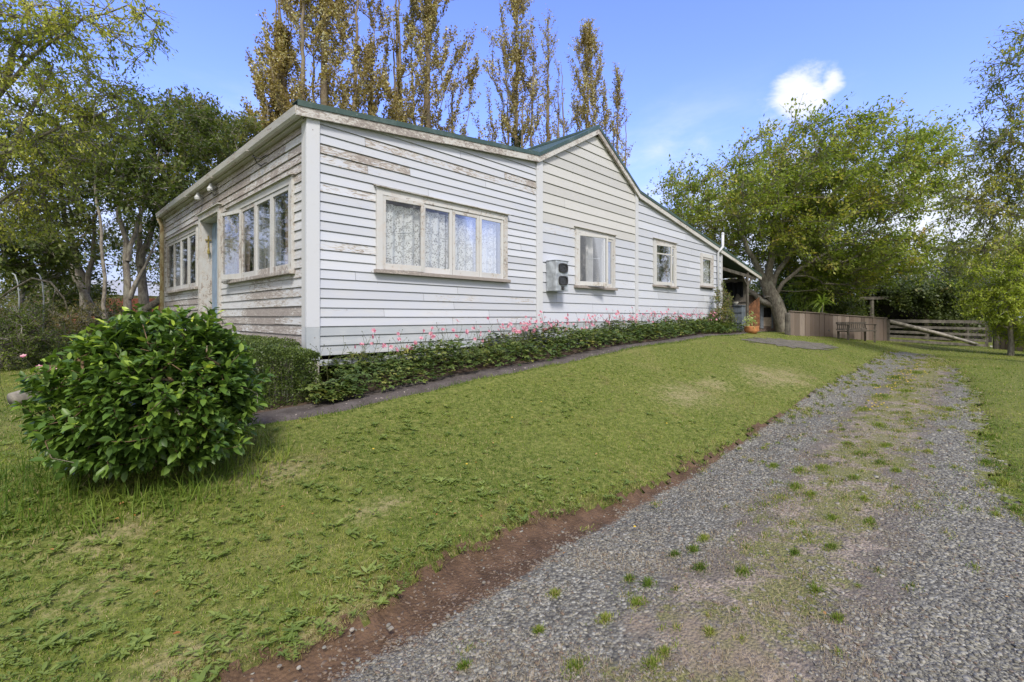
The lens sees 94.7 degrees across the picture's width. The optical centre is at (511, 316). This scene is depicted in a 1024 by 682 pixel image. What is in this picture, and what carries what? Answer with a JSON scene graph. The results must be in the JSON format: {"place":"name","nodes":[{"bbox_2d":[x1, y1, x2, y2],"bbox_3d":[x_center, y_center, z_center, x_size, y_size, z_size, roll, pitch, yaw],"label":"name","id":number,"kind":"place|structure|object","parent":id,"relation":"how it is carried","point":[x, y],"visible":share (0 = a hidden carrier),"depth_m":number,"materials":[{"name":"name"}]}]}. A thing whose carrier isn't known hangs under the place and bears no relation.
{"place":"outdoors","nodes":[
{"label":"outdoors","id":0,"kind":"place"},
{"bbox_2d":[0,277,72,324],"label":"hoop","id":1,"kind":"object","parent":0,"point":[24,282],"visible":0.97,"depth_m":9.00,"materials":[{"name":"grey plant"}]},
{"bbox_2d":[245,331,761,424],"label":"path","id":2,"kind":"structure","parent":0,"point":[309,410],"depth_m":5.32,"materials":[{"name":"concrete"}]},
{"bbox_2d":[0,322,1023,681],"bbox_3d":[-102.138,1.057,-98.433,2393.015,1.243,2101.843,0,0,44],"label":"ground","id":3,"kind":"structure","parent":0,"point":[706,382],"depth_m":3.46,"materials":[{"name":"green plant"}]},
{"bbox_2d":[0,371,7,408],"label":"anemone plant","id":4,"kind":"object","parent":3,"relation":"on","point":[2,389],"visible":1,"depth_m":4.73,"materials":[{"name":"green plant"}]},
{"bbox_2d":[7,390,36,404],"bbox_3d":[-5.646,0.921,5.495,0.166,0.183,0.311,0,0,18],"label":"rock","id":5,"kind":"object","parent":3,"relation":"on","point":[12,397],"visible":0.31,"depth_m":5.38,"materials":[{"name":"white stone"}]},
{"bbox_2d":[7,273,59,366],"bbox_3d":[-9.715,0.057,9.500,1.396,1.895,0.024,0,0,0],"label":"wire frame","id":6,"kind":"object","parent":3,"relation":"on","point":[43,304],"visible":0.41,"depth_m":9.49,"materials":[{"name":"grey metal"}]},
{"bbox_2d":[0,295,71,370],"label":"shrub","id":7,"kind":"object","parent":3,"relation":"on","point":[17,326],"visible":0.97,"depth_m":8.91,"materials":[{"name":"green plant"}]},
{"bbox_2d":[20,354,56,375],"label":"anemone plant","id":8,"kind":"object","parent":3,"relation":"on","point":[22,355],"visible":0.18,"depth_m":5.59,"materials":[{"name":"pink plant"}]},
{"bbox_2d":[0,216,116,356],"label":"broadleaf tree","id":9,"kind":"object","parent":3,"relation":"on","point":[55,259],"visible":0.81,"depth_m":11.63,"materials":[{"name":"green plant"}]},
{"bbox_2d":[0,97,119,318],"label":"broadleaf tree","id":10,"kind":"object","parent":3,"relation":"on","point":[85,295],"visible":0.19,"depth_m":13.45,"materials":[{"name":"green plant"}]},
{"bbox_2d":[0,298,121,351],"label":"shrub","id":11,"kind":"object","parent":3,"relation":"on","point":[56,318],"visible":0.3,"depth_m":11.46,"materials":[{"name":"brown plant"}]},
{"bbox_2d":[0,254,122,325],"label":"broadleaf tree","id":12,"kind":"object","parent":3,"relation":"on","point":[13,296],"visible":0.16,"depth_m":18.42,"materials":[{"name":"green plant"}]},
{"bbox_2d":[2,122,145,326],"bbox_3d":[-13.193,-2.470,14.478,3.139,6.938,4.215,0,0,-20],"label":"broadleaf tree","id":13,"kind":"object","parent":3,"relation":"on","point":[86,277],"visible":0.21,"depth_m":14.40,"materials":[{"name":"green plant"}]},
{"bbox_2d":[13,313,149,367],"bbox_3d":[-9.817,0.670,11.035,2.280,1.596,3.970,0,0,-8],"label":"shrub","id":14,"kind":"object","parent":3,"relation":"on","point":[61,333],"visible":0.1,"depth_m":9.76,"materials":[{"name":"green plant"}]},
{"bbox_2d":[10,186,159,297],"bbox_3d":[-18.629,-3.046,21.861,7.675,7.645,6.238,0,0,-13],"label":"broadleaf tree","id":15,"kind":"object","parent":3,"relation":"on","point":[133,264],"visible":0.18,"depth_m":21.27,"materials":[{"name":"green plant"}]},
{"bbox_2d":[0,0,178,251],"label":"yellow green tree","id":16,"kind":"object","parent":3,"relation":"on","point":[62,28],"visible":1,"depth_m":8.12,"materials":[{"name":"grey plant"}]},
{"bbox_2d":[34,298,159,326],"bbox_3d":[-20.930,0.059,24.017,7.026,2.017,0.035,0,0,0],"label":"boundary fence","id":17,"kind":"object","parent":3,"relation":"on","point":[135,300],"visible":0.06,"depth_m":24.00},
{"bbox_2d":[38,279,159,316],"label":"neighbour house","id":18,"kind":"structure","parent":3,"relation":"on","point":[120,287],"depth_m":34.63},
{"bbox_2d":[75,37,142,322],"bbox_3d":[-10.306,-3.087,12.028,1.106,7.987,1.294,0,0,16],"label":"bare tree","id":19,"kind":"object","parent":3,"relation":"on","point":[104,294],"visible":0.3,"depth_m":11.97,"materials":[{"name":"grey plant"}]},
{"bbox_2d":[64,297,159,324],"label":"shrub","id":20,"kind":"object","parent":3,"relation":"on","point":[121,311],"visible":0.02,"depth_m":16.47,"materials":[{"name":"green plant"}]},
{"bbox_2d":[32,85,199,316],"bbox_3d":[-10.371,-2.482,12.995,3.998,6.907,4.212,0,0,44],"label":"broadleaf tree","id":21,"kind":"object","parent":3,"relation":"on","point":[128,167],"visible":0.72,"depth_m":12.61,"materials":[{"name":"green plant"}]},
{"bbox_2d":[7,301,274,482],"bbox_3d":[-2.305,0.453,3.127,1.288,1.127,1.331,0,0,5],"label":"camellia bush","id":22,"kind":"object","parent":3,"relation":"on","point":[101,429],"visible":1,"depth_m":2.78,"materials":[{"name":"green plant"}]},
{"bbox_2d":[111,81,245,317],"bbox_3d":[-10.467,-3.048,14.916,3.716,7.979,4.400,0,0,1],"label":"broadleaf tree","id":23,"kind":"object","parent":3,"relation":"on","point":[185,134],"visible":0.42,"depth_m":14.78,"materials":[{"name":"green plant"}]},
{"bbox_2d":[141,84,264,180],"bbox_3d":[-11.410,-3.877,17.971,4.569,9.253,4.685,0,0,-15],"label":"broadleaf tree","id":24,"kind":"object","parent":3,"relation":"on","point":[253,127],"visible":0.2,"depth_m":17.00,"materials":[{"name":"green plant"}]},
{"bbox_2d":[127,333,321,417],"bbox_3d":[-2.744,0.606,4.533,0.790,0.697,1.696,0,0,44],"label":"hedge","id":25,"kind":"object","parent":3,"relation":"on","point":[301,356],"visible":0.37,"depth_m":4.70,"materials":[{"name":"green plant"}]},
{"bbox_2d":[235,8,300,144],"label":"poplar tree","id":26,"kind":"object","parent":3,"relation":"on","point":[265,105],"visible":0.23,"depth_m":20.70,"materials":[{"name":"brown plant"}]},
{"bbox_2d":[245,0,415,138],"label":"poplar tree","id":27,"kind":"object","parent":3,"relation":"on","point":[323,29],"visible":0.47,"depth_m":21.09,"materials":[{"name":"brown plant"}]},
{"bbox_2d":[353,27,389,117],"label":"poplar tree","id":28,"kind":"object","parent":3,"relation":"on","point":[370,100],"visible":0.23,"depth_m":22.85,"materials":[{"name":"brown plant"}]},
{"bbox_2d":[373,0,488,138],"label":"poplar tree","id":29,"kind":"object","parent":3,"relation":"on","point":[427,8],"visible":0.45,"depth_m":23.52,"materials":[{"name":"brown plant"}]},
{"bbox_2d":[444,78,466,134],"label":"poplar tree","id":30,"kind":"object","parent":3,"relation":"on","point":[451,106],"visible":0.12,"depth_m":24.92,"materials":[{"name":"brown plant"}]},
{"bbox_2d":[156,99,761,381],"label":"cottage","id":31,"kind":"structure","parent":3,"relation":"on","point":[321,225],"depth_m":7.37,"materials":[{"name":"paint"}]},
{"bbox_2d":[164,224,197,293],"bbox_3d":[-6.890,-1.152,9.930,2.790,1.247,0.245,0,0,44],"label":"window","id":32,"kind":"structure","parent":31,"relation":"in","point":[190,232],"depth_m":9.96,"materials":[{"name":"paint"}]},
{"bbox_2d":[195,202,221,325],"bbox_3d":[-5.314,-0.668,8.446,1.450,2.470,0.290,0,0,44],"label":"door","id":33,"kind":"structure","parent":31,"relation":"in","point":[209,220],"depth_m":8.79,"materials":[{"name":"paint"}]},
{"bbox_2d":[205,236,210,258],"bbox_3d":[-5.678,-1.303,8.832,0.055,0.440,0.100,0,0,44],"label":"hanging ornament","id":34,"kind":"object","parent":33,"relation":"attached to","point":[208,250],"visible":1,"depth_m":8.83,"materials":[{"name":"yellow metal"}]},
{"bbox_2d":[221,173,295,283],"bbox_3d":[-3.610,-1.147,6.727,2.720,1.237,0.335,0,0,44],"label":"window","id":35,"kind":"structure","parent":31,"relation":"in","point":[267,239],"depth_m":6.75,"materials":[{"name":"paint"}]},
{"bbox_2d":[373,184,510,282],"bbox_3d":[-0.952,-1.151,7.033,0.208,1.157,2.490,0,0,44],"label":"window","id":36,"kind":"structure","parent":31,"relation":"in","point":[383,193],"depth_m":6.90,"materials":[{"name":"paint"}]},
{"bbox_2d":[574,226,617,290],"bbox_3d":[1.748,-1.184,9.757,0.405,1.222,1.500,0,0,44],"label":"window","id":37,"kind":"structure","parent":31,"relation":"in","point":[607,282],"depth_m":9.79,"materials":[{"name":"paint"}]},
{"bbox_2d":[652,237,678,288],"bbox_3d":[3.868,-1.349,12.020,0.329,1.212,1.300,0,0,44],"label":"window","id":38,"kind":"structure","parent":31,"relation":"in","point":[670,259],"depth_m":12.07,"materials":[{"name":"paint"}]},
{"bbox_2d":[700,253,714,288],"bbox_3d":[5.721,-1.355,13.942,0.205,0.995,0.970,0,0,44],"label":"window","id":39,"kind":"structure","parent":31,"relation":"in","point":[709,283],"depth_m":14.06,"materials":[{"name":"paint"}]},
{"bbox_2d":[724,281,742,300],"bbox_3d":[8.324,-0.943,17.726,0.681,0.760,0.068,0,0,44],"label":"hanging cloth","id":40,"kind":"object","parent":31,"relation":"hanging from","point":[735,288],"visible":0.88,"depth_m":17.72,"materials":[{"name":"black fabric"}]},
{"bbox_2d":[255,331,743,412],"bbox_3d":[1.819,0.661,9.439,1.230,0.532,13.950,0,0,44],"label":"flower bed","id":41,"kind":"object","parent":3,"relation":"on","point":[575,350],"visible":0.29,"depth_m":6.58,"materials":[{"name":"soil"}]},
{"bbox_2d":[310,336,363,379],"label":"anemone plant","id":42,"kind":"object","parent":41,"relation":"on","point":[340,357],"visible":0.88,"depth_m":5.51,"materials":[{"name":"pink plant"}]},
{"bbox_2d":[356,328,386,379],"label":"anemone plant","id":43,"kind":"object","parent":41,"relation":"on","point":[371,343],"visible":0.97,"depth_m":5.71,"materials":[{"name":"pink plant"}]},
{"bbox_2d":[388,337,408,374],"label":"anemone plant","id":44,"kind":"object","parent":41,"relation":"on","point":[398,339],"visible":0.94,"depth_m":5.80,"materials":[{"name":"pink plant"}]},
{"bbox_2d":[397,329,427,369],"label":"anemone plant","id":45,"kind":"object","parent":41,"relation":"on","point":[415,342],"visible":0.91,"depth_m":6.13,"materials":[{"name":"pink plant"}]},
{"bbox_2d":[425,322,443,370],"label":"anemone plant","id":46,"kind":"object","parent":41,"relation":"on","point":[431,334],"visible":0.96,"depth_m":6.21,"materials":[{"name":"pink plant"}]},
{"bbox_2d":[441,319,462,364],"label":"anemone plant","id":47,"kind":"object","parent":41,"relation":"on","point":[453,330],"visible":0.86,"depth_m":6.68,"materials":[{"name":"pink plant"}]},
{"bbox_2d":[465,325,483,361],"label":"anemone plant","id":48,"kind":"object","parent":41,"relation":"on","point":[467,332],"visible":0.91,"depth_m":6.88,"materials":[{"name":"pink plant"}]},
{"bbox_2d":[478,316,511,355],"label":"anemone plant","id":49,"kind":"object","parent":41,"relation":"on","point":[500,334],"visible":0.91,"depth_m":7.32,"materials":[{"name":"pink plant"}]},
{"bbox_2d":[497,316,528,356],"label":"anemone plant","id":50,"kind":"object","parent":41,"relation":"on","point":[514,331],"visible":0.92,"depth_m":7.50,"materials":[{"name":"pink plant"}]},
{"bbox_2d":[298,316,743,403],"bbox_3d":[2.114,0.381,9.427,1.204,0.931,12.771,0,0,44],"label":"ground cover","id":51,"kind":"object","parent":41,"relation":"on","point":[338,389],"visible":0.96,"depth_m":6.54,"materials":[{"name":"green plant"}]},
{"bbox_2d":[519,317,537,353],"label":"anemone plant","id":52,"kind":"object","parent":41,"relation":"on","point":[530,323],"visible":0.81,"depth_m":7.81,"materials":[{"name":"pink plant"}]},
{"bbox_2d":[522,310,556,350],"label":"anemone plant","id":53,"kind":"object","parent":41,"relation":"on","point":[543,329],"visible":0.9,"depth_m":8.00,"materials":[{"name":"pink plant"}]},
{"bbox_2d":[548,320,566,349],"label":"anemone plant","id":54,"kind":"object","parent":41,"relation":"on","point":[560,325],"visible":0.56,"depth_m":8.26,"materials":[{"name":"pink plant"}]},
{"bbox_2d":[564,313,587,345],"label":"anemone plant","id":55,"kind":"object","parent":41,"relation":"on","point":[567,323],"visible":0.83,"depth_m":8.76,"materials":[{"name":"pink plant"}]},
{"bbox_2d":[583,314,598,340],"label":"anemone plant","id":56,"kind":"object","parent":41,"relation":"on","point":[591,321],"visible":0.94,"depth_m":9.04,"materials":[{"name":"pink plant"}]},
{"bbox_2d":[600,308,617,341],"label":"anemone plant","id":57,"kind":"object","parent":41,"relation":"on","point":[606,320],"visible":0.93,"depth_m":9.46,"materials":[{"name":"pink plant"}]},
{"bbox_2d":[614,310,631,338],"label":"anemone plant","id":58,"kind":"object","parent":41,"relation":"on","point":[618,312],"visible":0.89,"depth_m":9.86,"materials":[{"name":"pink plant"}]},
{"bbox_2d":[624,307,637,339],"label":"anemone plant","id":59,"kind":"object","parent":41,"relation":"on","point":[633,318],"visible":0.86,"depth_m":10.14,"materials":[{"name":"pink plant"}]},
{"bbox_2d":[636,310,653,337],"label":"anemone plant","id":60,"kind":"object","parent":41,"relation":"on","point":[644,321],"visible":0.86,"depth_m":10.47,"materials":[{"name":"pink plant"}]},
{"bbox_2d":[650,308,660,322],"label":"anemone plant","id":61,"kind":"object","parent":41,"relation":"on","point":[654,316],"visible":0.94,"depth_m":10.93,"materials":[{"name":"pink plant"}]},
{"bbox_2d":[660,309,671,321],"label":"anemone plant","id":62,"kind":"object","parent":41,"relation":"on","point":[666,315],"visible":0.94,"depth_m":11.38,"materials":[{"name":"pink plant"}]},
{"bbox_2d":[672,312,682,324],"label":"anemone plant","id":63,"kind":"object","parent":41,"relation":"on","point":[676,318],"visible":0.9,"depth_m":11.79,"materials":[{"name":"pink plant"}]},
{"bbox_2d":[683,309,695,318],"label":"anemone plant","id":64,"kind":"object","parent":41,"relation":"on","point":[689,315],"visible":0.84,"depth_m":12.37,"materials":[{"name":"pink plant"}]},
{"bbox_2d":[707,281,737,331],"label":"flowering shrub","id":65,"kind":"object","parent":41,"relation":"on","point":[729,313],"visible":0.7,"depth_m":13.68,"materials":[{"name":"green plant"}]},
{"bbox_2d":[0,353,1023,681],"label":"lawn weeds","id":66,"kind":"object","parent":3,"relation":"on","point":[140,643],"visible":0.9,"depth_m":2.25,"materials":[{"name":"green plant"}]},
{"bbox_2d":[471,0,554,147],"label":"poplar tree","id":67,"kind":"object","parent":3,"relation":"on","point":[515,54],"visible":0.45,"depth_m":26.50,"materials":[{"name":"brown plant"}]},
{"bbox_2d":[524,3,565,144],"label":"poplar tree","id":68,"kind":"object","parent":3,"relation":"on","point":[546,115],"visible":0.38,"depth_m":27.93,"materials":[{"name":"brown plant"}]},
{"bbox_2d":[549,18,612,135],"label":"poplar tree","id":69,"kind":"object","parent":3,"relation":"on","point":[587,43],"visible":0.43,"depth_m":30.71,"materials":[{"name":"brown plant"}]},
{"bbox_2d":[603,62,635,167],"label":"poplar tree","id":70,"kind":"object","parent":3,"relation":"on","point":[617,97],"visible":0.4,"depth_m":31.89,"materials":[{"name":"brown plant"}]},
{"bbox_2d":[372,363,917,526],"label":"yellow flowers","id":71,"kind":"object","parent":3,"relation":"on","point":[865,406],"visible":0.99,"depth_m":7.55,"materials":[{"name":"yellow plant"}]},
{"bbox_2d":[724,305,745,329],"bbox_3d":[8.199,0.077,17.561,0.840,1.029,0.480,0,0,44],"label":"potting cupboard","id":72,"kind":"object","parent":3,"relation":"on","point":[740,312],"visible":0.35,"depth_m":17.27,"materials":[{"name":"grey wood"}]},
{"bbox_2d":[739,311,758,333],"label":"potted plant","id":73,"kind":"object","parent":3,"relation":"on","point":[752,329],"visible":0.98,"depth_m":13.28,"materials":[{"name":"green plant"}]},
{"bbox_2d":[749,298,759,330],"bbox_3d":[9.381,-0.059,18.310,0.443,1.392,0.021,0,0,0],"label":"rusty screen","id":74,"kind":"object","parent":3,"relation":"on","point":[754,306],"visible":0.52,"depth_m":18.30,"materials":[{"name":"brown metal"}]},
{"bbox_2d":[726,277,789,309],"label":"background tree","id":75,"kind":"object","parent":3,"relation":"on","point":[751,284],"depth_m":39.79,"materials":[{"name":"green plant"}]},
{"bbox_2d":[749,295,774,330],"bbox_3d":[10.287,-0.155,20.100,1.440,1.506,1.800,0,0,0],"label":"playhouse","id":76,"kind":"object","parent":3,"relation":"on","point":[766,321],"visible":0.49,"depth_m":19.58,"materials":[{"name":"grey wood"}]},
{"bbox_2d":[764,308,770,316],"bbox_3d":[10.597,-0.188,19.592,0.288,0.377,0.014,0,0,0],"label":"window","id":77,"kind":"structure","parent":76,"relation":"in","point":[767,311],"depth_m":19.59,"materials":[{"name":"black glass"}]},
{"bbox_2d":[785,313,790,334],"bbox_3d":[8.612,0.267,14.750,0.129,0.805,0.238,0,0,44],"label":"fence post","id":78,"kind":"object","parent":3,"relation":"on","point":[788,325],"visible":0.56,"depth_m":14.69,"materials":[{"name":"grey wood"}]},
{"bbox_2d":[741,337,838,349],"bbox_3d":[7.134,0.685,12.093,4.092,0.317,1.270,0,0,-31],"label":"gravel patch","id":79,"kind":"object","parent":3,"relation":"on","point":[789,343],"visible":1,"depth_m":12.07,"materials":[{"name":"grey gravel"}]},
{"bbox_2d":[785,311,825,336],"bbox_3d":[9.819,0.290,15.760,2.866,0.981,0.177,0,0,-38],"label":"paling fence","id":80,"kind":"object","parent":3,"relation":"on","point":[803,323],"visible":0.66,"depth_m":15.66,"materials":[{"name":"brown wood"}]},
{"bbox_2d":[763,226,851,313],"bbox_3d":[14.074,-1.822,22.411,3.677,5.175,3.664,0,0,-31],"label":"shrub","id":81,"kind":"object","parent":3,"relation":"on","point":[790,305],"visible":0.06,"depth_m":22.19,"materials":[{"name":"green plant"}]},
{"bbox_2d":[783,267,833,312],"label":"shrub","id":82,"kind":"object","parent":3,"relation":"on","point":[802,296],"visible":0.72,"depth_m":20.29,"materials":[{"name":"green plant"}]},
{"bbox_2d":[749,270,889,316],"bbox_3d":[15.996,-0.792,25.115,7.274,4.236,5.204,0,0,-1],"label":"shrub","id":83,"kind":"object","parent":3,"relation":"on","point":[787,308],"visible":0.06,"depth_m":24.48,"materials":[{"name":"green plant"}]},
{"bbox_2d":[646,92,995,332],"bbox_3d":[11.818,-3.880,19.136,12.802,9.374,9.581,0,0,-13],"label":"cherry tree","id":84,"kind":"object","parent":3,"relation":"on","point":[785,180],"visible":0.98,"depth_m":17.61,"materials":[{"name":"green plant"}]},
{"bbox_2d":[809,294,836,330],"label":"potted plant","id":85,"kind":"object","parent":3,"relation":"on","point":[821,301],"visible":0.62,"depth_m":16.99,"materials":[{"name":"green plant"}]},
{"bbox_2d":[802,246,872,315],"bbox_3d":[16.007,-1.451,23.463,3.376,4.593,4.686,0,0,17],"label":"shrub","id":86,"kind":"object","parent":3,"relation":"on","point":[847,305],"visible":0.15,"depth_m":22.02,"materials":[{"name":"green plant"}]},
{"bbox_2d":[759,207,948,293],"bbox_3d":[19.335,-2.793,27.121,9.863,7.332,5.767,0,0,1],"label":"evergreen tree","id":87,"kind":"object","parent":3,"relation":"on","point":[866,234],"visible":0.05,"depth_m":25.96,"materials":[{"name":"green plant"}]},
{"bbox_2d":[824,313,886,340],"bbox_3d":[12.846,0.453,17.639,4.217,1.158,0.183,0,0,-28],"label":"paling fence","id":88,"kind":"object","parent":3,"relation":"on","point":[830,321],"visible":0.55,"depth_m":17.56,"materials":[{"name":"brown wood"}]},
{"bbox_2d":[836,322,876,342],"bbox_3d":[12.032,0.553,16.453,1.900,0.755,0.398,0,0,-28],"label":"garden bench","id":89,"kind":"object","parent":3,"relation":"on","point":[848,329],"visible":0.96,"depth_m":16.55,"materials":[{"name":"wood"}]},
{"bbox_2d":[873,263,970,286],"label":"background tree","id":90,"kind":"object","parent":3,"relation":"on","point":[908,274],"visible":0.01,"depth_m":38.94,"materials":[{"name":"green plant"}]},
{"bbox_2d":[855,275,994,342],"bbox_3d":[21.670,-0.344,23.890,9.857,3.700,4.164,0,0,-1],"label":"hedge","id":91,"kind":"object","parent":3,"relation":"on","point":[927,299],"visible":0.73,"depth_m":22.86,"materials":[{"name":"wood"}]},
{"bbox_2d":[881,312,992,340],"bbox_3d":[23.136,0.415,26.028,6.787,2.425,3.272,0,0,-1],"label":"shrub","id":92,"kind":"object","parent":3,"relation":"on","point":[939,324],"visible":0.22,"depth_m":25.23,"materials":[{"name":"green plant"}]},
{"bbox_2d":[887,319,987,346],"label":"wooden gate","id":93,"kind":"structure","parent":3,"relation":"on","point":[899,323],"depth_m":18.93,"materials":[{"name":"grey wood"}]},
{"bbox_2d":[914,241,1017,283],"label":"autumn tree","id":94,"kind":"object","parent":3,"relation":"on","point":[949,271],"visible":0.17,"depth_m":33.38,"materials":[{"name":"green plant"}]},
{"bbox_2d":[928,16,1023,268],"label":"maple tree","id":95,"kind":"object","parent":3,"relation":"on","point":[984,207],"visible":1,"depth_m":11.25,"materials":[{"name":"green plant"}]},
{"bbox_2d":[939,240,1020,317],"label":"background tree","id":96,"kind":"object","parent":3,"relation":"on","point":[987,276],"depth_m":37.38,"materials":[{"name":"green plant"}]},
{"bbox_2d":[951,231,1023,355],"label":"shrub","id":97,"kind":"object","parent":3,"relation":"on","point":[1007,309],"visible":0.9,"depth_m":14.44,"materials":[{"name":"green plant"}]},
{"bbox_2d":[993,329,999,348],"bbox_3d":[18.140,0.723,17.680,0.185,1.150,0.185,0,0,-38],"label":"gate post","id":98,"kind":"object","parent":3,"relation":"on","point":[996,344],"visible":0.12,"depth_m":17.61,"materials":[{"name":"wood"}]},
{"bbox_2d":[1000,330,1023,350],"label":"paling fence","id":99,"kind":"object","parent":3,"relation":"on","point":[1003,345],"visible":0.05,"depth_m":17.46,"materials":[{"name":"brown wood"}]},
{"bbox_2d":[0,0,1023,317],"label":"sky","id":100,"kind":"structure","parent":0,"point":[697,72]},
{"bbox_2d":[219,351,1023,681],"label":"driveway","id":101,"kind":"structure","parent":0,"point":[461,565],"depth_m":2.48,"materials":[{"name":"grey gravel"}]},
{"bbox_2d":[17,442,1008,633],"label":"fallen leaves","id":102,"kind":"object","parent":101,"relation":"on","point":[176,632],"visible":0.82,"depth_m":2.49,"materials":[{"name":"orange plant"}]},
{"bbox_2d":[277,581,802,669],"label":"stones","id":103,"kind":"object","parent":101,"relation":"on","point":[391,627],"visible":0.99,"depth_m":2.06,"materials":[{"name":"stone"}]},
{"bbox_2d":[458,367,966,681],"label":"dead grass","id":104,"kind":"structure","parent":101,"relation":"on","point":[683,651],"depth_m":2.14,"materials":[{"name":"plant"}]}
]}

